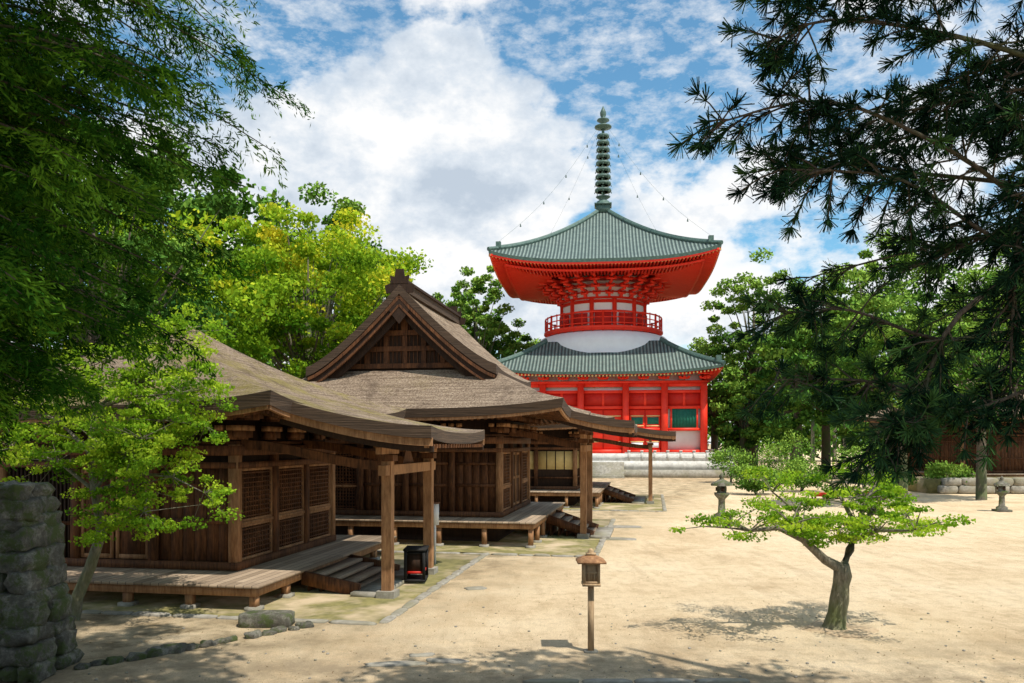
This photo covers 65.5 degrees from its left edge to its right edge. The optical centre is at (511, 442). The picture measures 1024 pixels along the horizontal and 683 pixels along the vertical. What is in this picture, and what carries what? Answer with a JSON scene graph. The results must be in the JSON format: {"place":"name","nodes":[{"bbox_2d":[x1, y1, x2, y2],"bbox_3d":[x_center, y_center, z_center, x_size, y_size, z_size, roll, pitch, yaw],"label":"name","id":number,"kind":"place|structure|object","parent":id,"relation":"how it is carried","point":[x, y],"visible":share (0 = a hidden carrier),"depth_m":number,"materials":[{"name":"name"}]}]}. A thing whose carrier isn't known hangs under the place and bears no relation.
{"place":"outdoors","nodes":[
{"label":"outdoors","id":0,"kind":"place"},
{"bbox_2d":[0,444,1023,682],"bbox_3d":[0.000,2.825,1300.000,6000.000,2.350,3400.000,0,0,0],"label":"ground","id":1,"kind":"structure","parent":0,"point":[978,564],"depth_m":17.95,"materials":[{"name":"beige sand"}]},
{"bbox_2d":[0,480,83,682],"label":"dry stone wall","id":2,"kind":"structure","parent":1,"relation":"on","point":[38,634],"depth_m":13.54,"materials":[{"name":"grey stone"}]},
{"bbox_2d":[0,302,244,620],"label":"maple tree","id":3,"kind":"object","parent":1,"relation":"on","point":[113,448],"visible":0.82,"depth_m":17.50,"materials":[{"name":"green plant"}]},
{"bbox_2d":[11,120,244,357],"bbox_3d":[-15.042,-3.621,28.787,9.669,15.442,9.415,0,0,0],"label":"broadleaf tree","id":4,"kind":"object","parent":1,"relation":"on","point":[218,206],"visible":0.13,"depth_m":28.82,"materials":[{"name":"green plant"}]},
{"bbox_2d":[0,0,314,471],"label":"cedar tree","id":5,"kind":"object","parent":1,"relation":"on","point":[36,89],"visible":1,"depth_m":10.05,"materials":[{"name":"green plant"}]},
{"bbox_2d":[37,208,281,362],"bbox_3d":[-15.899,-3.172,36.390,9.863,14.543,9.652,0,0,-26],"label":"maple tree","id":6,"kind":"object","parent":1,"relation":"on","point":[258,349],"visible":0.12,"depth_m":35.43,"materials":[{"name":"green plant"}]},
{"bbox_2d":[44,135,309,341],"bbox_3d":[-20.454,-6.107,46.529,16.232,20.415,13.848,0,0,-38],"label":"broadleaf tree","id":7,"kind":"object","parent":1,"relation":"on","point":[189,203],"visible":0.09,"depth_m":44.93,"materials":[{"name":"green plant"}]},
{"bbox_2d":[73,621,313,669],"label":"mossy kerb stones","id":8,"kind":"object","parent":1,"relation":"on","point":[164,649],"visible":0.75,"depth_m":15.23,"materials":[{"name":"grey stone"}]},
{"bbox_2d":[0,325,488,625],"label":"wooden temple hall","id":9,"kind":"structure","parent":1,"relation":"on","point":[274,460],"depth_m":21.24,"materials":[{"name":"brown wood"}]},
{"bbox_2d":[403,545,428,581],"bbox_3d":[-2.750,3.460,22.900,0.640,0.920,0.920,0,0,0],"label":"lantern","id":10,"kind":"object","parent":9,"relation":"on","point":[415,559],"visible":1,"depth_m":22.54,"materials":[{"name":"black paint"}]},
{"bbox_2d":[238,610,294,627],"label":"stepping stone block","id":11,"kind":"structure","parent":1,"relation":"on","point":[261,618],"depth_m":17.22,"materials":[{"name":"grey stone"}]},
{"bbox_2d":[233,223,319,377],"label":"broadleaf tree","id":12,"kind":"object","parent":1,"relation":"on","point":[272,363],"visible":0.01,"depth_m":89.57,"materials":[{"name":"green plant"}]},
{"bbox_2d":[163,202,433,378],"bbox_3d":[-11.012,-4.651,42.592,14.517,17.502,13.747,0,0,0],"label":"maple tree","id":13,"kind":"object","parent":1,"relation":"on","point":[361,288],"visible":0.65,"depth_m":40.00,"materials":[{"name":"green plant"}]},
{"bbox_2d":[254,181,389,363],"bbox_3d":[-14.244,-7.349,59.444,12.546,22.898,12.738,0,0,0],"label":"broadleaf tree","id":14,"kind":"object","parent":1,"relation":"on","point":[314,194],"visible":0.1,"depth_m":57.09,"materials":[{"name":"green plant"}]},
{"bbox_2d":[345,294,387,302],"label":"broadleaf tree","id":15,"kind":"object","parent":1,"relation":"on","point":[382,299],"visible":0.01,"depth_m":105.85,"materials":[{"name":"green plant"}]},
{"bbox_2d":[434,502,439,563],"bbox_3d":[-2.550,2.980,26.280,0.340,2.040,0.140,0,0,0],"label":"notice post","id":16,"kind":"object","parent":1,"relation":"on","point":[436,513],"visible":0.64,"depth_m":26.24,"materials":[{"name":"white paint"}]},
{"bbox_2d":[431,292,488,347],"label":"broadleaf tree","id":17,"kind":"object","parent":1,"relation":"on","point":[438,296],"visible":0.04,"depth_m":116.67,"materials":[{"name":"green plant"}]},
{"bbox_2d":[302,269,636,556],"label":"wooden temple hall","id":18,"kind":"structure","parent":1,"relation":"on","point":[417,353],"depth_m":32.17,"materials":[{"name":"brown wood"}]},
{"bbox_2d":[450,265,516,359],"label":"broadleaf tree","id":19,"kind":"object","parent":1,"relation":"on","point":[489,332],"visible":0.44,"depth_m":110.46,"materials":[{"name":"green plant"}]},
{"bbox_2d":[468,308,525,357],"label":"broadleaf tree","id":20,"kind":"object","parent":1,"relation":"on","point":[509,342],"visible":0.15,"depth_m":119.69,"materials":[{"name":"green plant"}]},
{"bbox_2d":[363,525,641,666],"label":"paving stones","id":21,"kind":"object","parent":1,"relation":"on","point":[413,663],"visible":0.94,"depth_m":14.55,"materials":[{"name":"stone"}]},
{"bbox_2d":[500,332,540,358],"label":"broadleaf tree","id":22,"kind":"object","parent":1,"relation":"on","point":[518,339],"depth_m":132.99,"materials":[{"name":"green plant"}]},
{"bbox_2d":[520,335,536,349],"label":"broadleaf tree","id":23,"kind":"object","parent":1,"relation":"on","point":[525,338],"visible":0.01,"depth_m":123.73,"materials":[{"name":"green plant"}]},
{"bbox_2d":[576,548,606,653],"bbox_3d":[1.510,3.035,15.250,0.540,2.030,0.540,0,0,0],"label":"wooden post lantern","id":24,"kind":"object","parent":1,"relation":"on","point":[590,561],"visible":0.98,"depth_m":15.13,"materials":[{"name":"brown wood"}]},
{"bbox_2d":[530,413,675,511],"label":"wooden temple hall","id":25,"kind":"structure","parent":1,"relation":"on","point":[554,473],"depth_m":50.79,"materials":[{"name":"brown wood"}]},
{"bbox_2d":[487,107,742,477],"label":"great red pagoda","id":26,"kind":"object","parent":1,"relation":"on","point":[603,275],"visible":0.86,"depth_m":97.10,"materials":[{"name":"wood"}]},
{"bbox_2d":[523,678,749,682],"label":"stone step edge","id":27,"kind":"object","parent":1,"relation":"on","point":[672,680],"visible":1,"depth_m":13.26,"materials":[{"name":"stone"}]},
{"bbox_2d":[692,336,748,451],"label":"broadleaf tree","id":28,"kind":"object","parent":1,"relation":"on","point":[712,394],"visible":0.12,"depth_m":117.47,"materials":[{"name":"green plant"}]},
{"bbox_2d":[711,473,732,519],"bbox_3d":[10.900,2.785,41.400,1.160,2.470,1.005,0,0,0],"label":"stone lantern","id":29,"kind":"object","parent":1,"relation":"on","point":[721,494],"visible":0.81,"depth_m":41.22,"materials":[{"name":"grey stone"}]},
{"bbox_2d":[707,445,755,482],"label":"shrub","id":30,"kind":"object","parent":1,"relation":"on","point":[719,457],"visible":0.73,"depth_m":79.62,"materials":[{"name":"green plant"}]},
{"bbox_2d":[687,247,793,466],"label":"broadleaf tree","id":31,"kind":"object","parent":1,"relation":"on","point":[746,349],"visible":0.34,"depth_m":110.80,"materials":[{"name":"green plant"}]},
{"bbox_2d":[707,366,780,464],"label":"broadleaf tree","id":32,"kind":"object","parent":1,"relation":"on","point":[743,436],"visible":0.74,"depth_m":98.44,"materials":[{"name":"green plant"}]},
{"bbox_2d":[728,463,784,493],"bbox_3d":[19.013,2.779,61.766,4.298,2.443,4.110,0,0,17],"label":"shrub","id":33,"kind":"object","parent":1,"relation":"on","point":[754,485],"visible":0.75,"depth_m":61.19,"materials":[{"name":"green plant"}]},
{"bbox_2d":[752,429,819,477],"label":"shrub","id":34,"kind":"object","parent":1,"relation":"on","point":[776,451],"visible":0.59,"depth_m":77.18,"materials":[{"name":"green plant"}]},
{"bbox_2d":[747,307,847,459],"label":"broadleaf tree","id":35,"kind":"object","parent":1,"relation":"on","point":[795,351],"visible":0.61,"depth_m":90.06,"materials":[{"name":"green plant"}]},
{"bbox_2d":[707,361,895,463],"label":"distant forest","id":36,"kind":"object","parent":1,"relation":"on","point":[815,431],"visible":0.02,"depth_m":165.59,"materials":[{"name":"green plant"}]},
{"bbox_2d":[773,457,835,490],"bbox_3d":[24.030,2.564,66.021,5.397,2.872,5.663,0,0,0],"label":"shrub","id":37,"kind":"object","parent":1,"relation":"on","point":[802,484],"visible":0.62,"depth_m":65.00,"materials":[{"name":"green plant"}]},
{"bbox_2d":[757,262,878,465],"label":"broadleaf tree","id":38,"kind":"object","parent":1,"relation":"on","point":[825,447],"visible":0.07,"depth_m":103.49,"materials":[{"name":"green plant"}]},
{"bbox_2d":[811,492,837,498],"bbox_3d":[22.500,3.770,56.990,2.040,0.460,0.820,0,0,0],"label":"red bench","id":39,"kind":"object","parent":1,"relation":"on","point":[820,493],"visible":0.1,"depth_m":56.58,"materials":[{"name":"paint"}]},
{"bbox_2d":[800,620,878,637],"bbox_3d":[7.076,4.024,17.106,1.508,0.149,1.514,0,0,45],"label":"earth mound","id":40,"kind":"object","parent":1,"relation":"on","point":[853,631],"visible":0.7,"depth_m":16.85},
{"bbox_2d":[668,454,975,629],"bbox_3d":[6.395,2.174,16.980,6.334,3.884,4.273,0,0,0],"label":"maple tree","id":41,"kind":"object","parent":40,"relation":"on","point":[805,529],"visible":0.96,"depth_m":16.91,"materials":[{"name":"green plant"}]},
{"bbox_2d":[666,0,1023,494],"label":"umbrella pine tree","id":42,"kind":"object","parent":1,"relation":"on","point":[1004,114],"visible":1,"depth_m":8.05,"materials":[{"name":"green plant"}]},
{"bbox_2d":[829,444,885,488],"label":"shrub","id":43,"kind":"object","parent":1,"relation":"on","point":[855,450],"visible":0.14,"depth_m":70.33,"materials":[{"name":"green plant"}]},
{"bbox_2d":[812,260,939,468],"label":"broadleaf tree","id":44,"kind":"object","parent":1,"relation":"on","point":[872,305],"visible":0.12,"depth_m":86.99,"materials":[{"name":"green plant"}]},
{"bbox_2d":[854,469,918,488],"bbox_3d":[28.021,2.871,59.917,4.694,2.259,4.647,0,0,0],"label":"shrub","id":45,"kind":"object","parent":1,"relation":"on","point":[894,483],"visible":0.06,"depth_m":58.77,"materials":[{"name":"green plant"}]},
{"bbox_2d":[822,297,979,501],"bbox_3d":[24.372,-2.745,49.999,9.098,13.691,9.659,0,0,0],"label":"broadleaf tree","id":46,"kind":"object","parent":1,"relation":"on","point":[877,345],"visible":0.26,"depth_m":49.20,"materials":[{"name":"green plant"}]},
{"bbox_2d":[839,228,970,426],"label":"broadleaf tree","id":47,"kind":"object","parent":1,"relation":"on","point":[908,297],"visible":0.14,"depth_m":95.63,"materials":[{"name":"green plant"}]},
{"bbox_2d":[858,350,1023,485],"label":"wooden temple hall","id":48,"kind":"structure","parent":1,"relation":"on","point":[1011,462],"depth_m":69.27,"materials":[{"name":"brown wood"}]},
{"bbox_2d":[920,460,975,485],"bbox_3d":[35.097,2.646,63.984,4.082,2.708,3.967,0,0,16],"label":"shrub","id":49,"kind":"object","parent":1,"relation":"on","point":[939,470],"visible":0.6,"depth_m":63.36,"materials":[{"name":"green plant"}]},
{"bbox_2d":[900,263,1023,499],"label":"broadleaf tree","id":50,"kind":"object","parent":1,"relation":"on","point":[981,476],"visible":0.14,"depth_m":55.59,"materials":[{"name":"green plant"}]},
{"bbox_2d":[908,476,1023,493],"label":"retaining wall","id":51,"kind":"structure","parent":1,"relation":"on","point":[951,485],"depth_m":62.40,"materials":[{"name":"stone"}]},
{"bbox_2d":[935,263,1023,383],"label":"broadleaf tree","id":52,"kind":"object","parent":1,"relation":"on","point":[973,270],"visible":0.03,"depth_m":90.10,"materials":[{"name":"green plant"}]},
{"bbox_2d":[947,318,1023,383],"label":"broadleaf tree","id":53,"kind":"object","parent":1,"relation":"on","point":[970,354],"visible":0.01,"depth_m":77.66,"materials":[{"name":"green plant"}]},
{"bbox_2d":[968,248,1010,313],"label":"broadleaf tree","id":54,"kind":"object","parent":1,"relation":"on","point":[990,269],"visible":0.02,"depth_m":100.30,"materials":[{"name":"green plant"}]},
{"bbox_2d":[991,476,1012,511],"bbox_3d":[28.600,2.969,46.500,0.986,2.102,0.854,0,0,0],"label":"stone lantern","id":55,"kind":"object","parent":1,"relation":"on","point":[1001,484],"visible":1,"depth_m":46.34,"materials":[{"name":"grey stone"}]},
{"bbox_2d":[6,0,1023,443],"label":"sky","id":56,"kind":"structure","parent":0,"point":[452,123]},
{"bbox_2d":[55,571,1023,682],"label":"fallen leaves and pebbles","id":57,"kind":"object","parent":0,"point":[833,662],"visible":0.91,"depth_m":15.20,"materials":[{"name":"brown plant"}]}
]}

